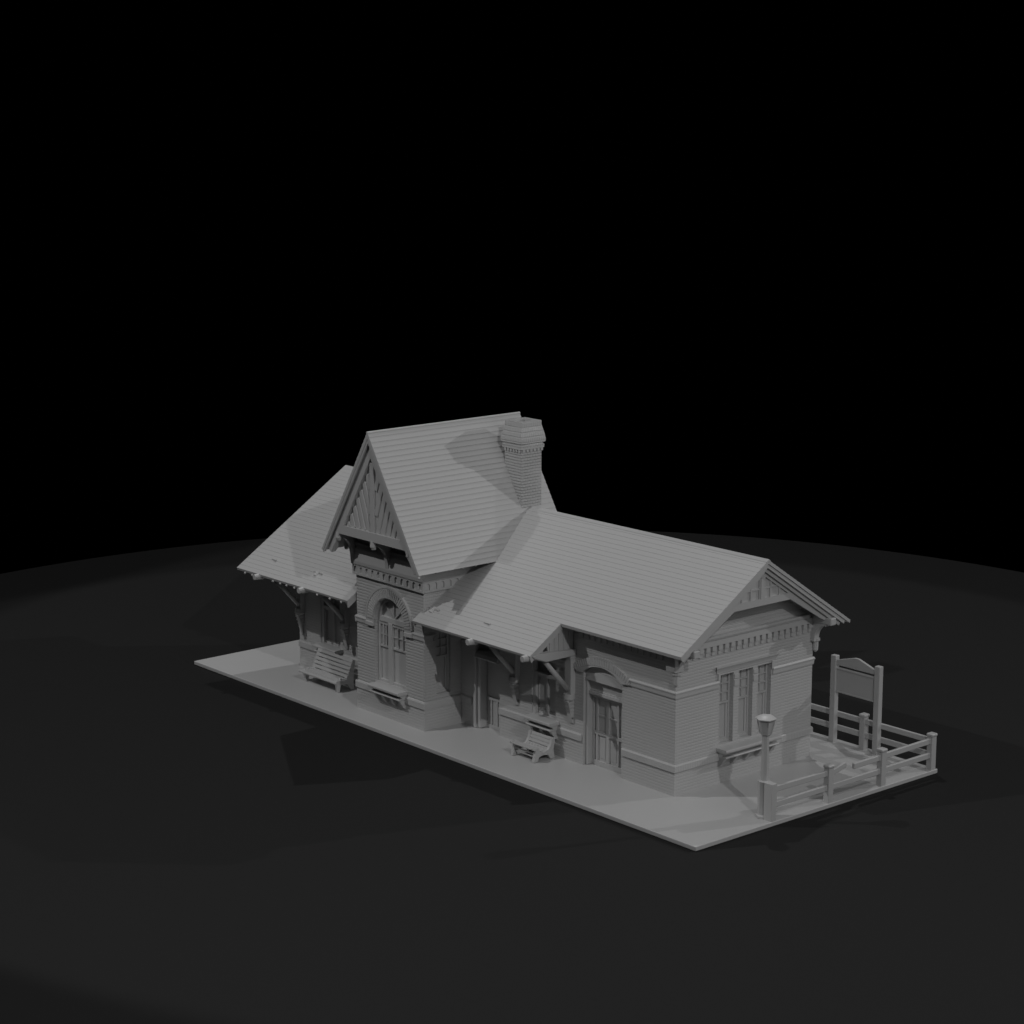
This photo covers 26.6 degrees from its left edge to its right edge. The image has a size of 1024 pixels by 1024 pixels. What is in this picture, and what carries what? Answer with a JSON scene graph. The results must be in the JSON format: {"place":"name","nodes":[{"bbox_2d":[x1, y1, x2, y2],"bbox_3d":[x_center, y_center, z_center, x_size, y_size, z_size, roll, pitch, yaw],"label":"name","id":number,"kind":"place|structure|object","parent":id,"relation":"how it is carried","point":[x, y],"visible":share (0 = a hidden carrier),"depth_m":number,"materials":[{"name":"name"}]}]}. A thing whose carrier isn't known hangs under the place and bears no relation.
{"place":"outdoors","nodes":[
{"label":"outdoors","id":0,"kind":"place"},
{"bbox_2d":[0,531,1023,1023],"bbox_3d":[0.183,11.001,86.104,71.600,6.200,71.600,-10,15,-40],"label":"ground","id":1,"kind":"structure","parent":0,"point":[184,839],"depth_m":70.08,"materials":[{"name":"black"}]},
{"bbox_2d":[194,640,936,850],"bbox_3d":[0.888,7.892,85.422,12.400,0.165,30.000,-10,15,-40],"label":"platform","id":2,"kind":"structure","parent":1,"relation":"on","point":[708,816],"depth_m":77.68,"materials":[{"name":"grey plastic"}]},
{"bbox_2d":[299,648,354,692],"bbox_3d":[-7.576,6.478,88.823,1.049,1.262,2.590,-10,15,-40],"label":"park bench","id":3,"kind":"object","parent":2,"relation":"on","point":[316,670],"visible":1,"depth_m":88.61,"materials":[{"name":"grey plastic"}]},
{"bbox_2d":[509,730,554,762],"bbox_3d":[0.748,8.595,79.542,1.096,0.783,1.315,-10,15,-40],"label":"park bench","id":4,"kind":"object","parent":2,"relation":"on","point":[529,745],"visible":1,"depth_m":79.42,"materials":[{"name":"grey plastic"}]},
{"bbox_2d":[237,412,849,796],"bbox_3d":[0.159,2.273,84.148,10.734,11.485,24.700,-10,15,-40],"label":"station building","id":5,"kind":"structure","parent":2,"relation":"on","point":[442,574],"depth_m":80.43,"materials":[{"name":"grey brick"}]},
{"bbox_2d":[321,597,339,646],"bbox_3d":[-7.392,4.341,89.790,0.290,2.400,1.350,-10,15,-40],"label":"window","id":6,"kind":"structure","parent":5,"relation":"in","point":[330,621],"depth_m":90.08,"materials":[{"name":"grey plastic"}]},
{"bbox_2d":[378,599,405,688],"bbox_3d":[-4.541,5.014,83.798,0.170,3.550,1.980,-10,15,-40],"label":"window","id":7,"kind":"structure","parent":5,"relation":"in","point":[391,640],"depth_m":83.92,"materials":[{"name":"grey plastic"}]},
{"bbox_2d":[436,631,448,692],"bbox_3d":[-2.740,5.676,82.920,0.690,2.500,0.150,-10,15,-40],"label":"window","id":8,"kind":"structure","parent":5,"relation":"in","point":[442,658],"depth_m":82.99,"materials":[{"name":"grey plastic"}]},
{"bbox_2d":[473,643,499,730],"bbox_3d":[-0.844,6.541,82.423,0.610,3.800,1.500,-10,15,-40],"label":"door","id":9,"kind":"structure","parent":5,"relation":"in","point":[486,666],"depth_m":82.72,"materials":[{"name":"grey plastic"}]},
{"bbox_2d":[533,660,555,717],"bbox_3d":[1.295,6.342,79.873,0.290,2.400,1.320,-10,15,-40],"label":"window","id":10,"kind":"structure","parent":5,"relation":"in","point":[544,683],"depth_m":80.08,"materials":[{"name":"grey plastic"}]},
{"bbox_2d":[585,667,621,773],"bbox_3d":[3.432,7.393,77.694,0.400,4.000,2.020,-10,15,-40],"label":"door","id":11,"kind":"structure","parent":5,"relation":"in","point":[603,689],"depth_m":77.94,"materials":[{"name":"grey plastic"}]},
{"bbox_2d":[718,673,729,742],"bbox_3d":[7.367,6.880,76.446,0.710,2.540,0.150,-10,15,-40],"label":"window","id":12,"kind":"structure","parent":5,"relation":"in","point":[724,693],"depth_m":76.54,"materials":[{"name":"grey plastic"}]},
{"bbox_2d":[738,668,748,736],"bbox_3d":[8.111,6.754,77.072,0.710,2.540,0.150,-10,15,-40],"label":"window","id":13,"kind":"structure","parent":5,"relation":"in","point":[743,674],"depth_m":77.18,"materials":[{"name":"grey plastic"}]},
{"bbox_2d":[757,664,766,731],"bbox_3d":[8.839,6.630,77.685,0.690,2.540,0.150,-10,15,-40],"label":"window","id":14,"kind":"structure","parent":5,"relation":"in","point":[762,669],"depth_m":77.75,"materials":[{"name":"grey plastic"}]},
{"bbox_2d":[755,714,776,818],"bbox_3d":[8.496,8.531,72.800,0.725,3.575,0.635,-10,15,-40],"label":"street lamp","id":15,"kind":"object","parent":2,"relation":"on","point":[766,723],"visible":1,"depth_m":72.61,"materials":[{"name":"grey plastic"}]},
{"bbox_2d":[763,703,937,821],"bbox_3d":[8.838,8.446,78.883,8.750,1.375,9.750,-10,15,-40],"label":"fence","id":16,"kind":"object","parent":2,"relation":"on","point":[772,803],"visible":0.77,"depth_m":76.23,"materials":[{"name":"grey plastic"}]},
{"bbox_2d":[828,654,882,754],"bbox_3d":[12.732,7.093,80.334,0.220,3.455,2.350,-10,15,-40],"label":"notice sign","id":17,"kind":"object","parent":2,"relation":"on","point":[856,684],"visible":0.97,"depth_m":80.06,"materials":[{"name":"grey plastic"}]},
{"bbox_2d":[0,0,1023,573],"label":"sky","id":18,"kind":"structure","parent":0,"point":[745,268],"materials":[{"name":"black"}]}
]}

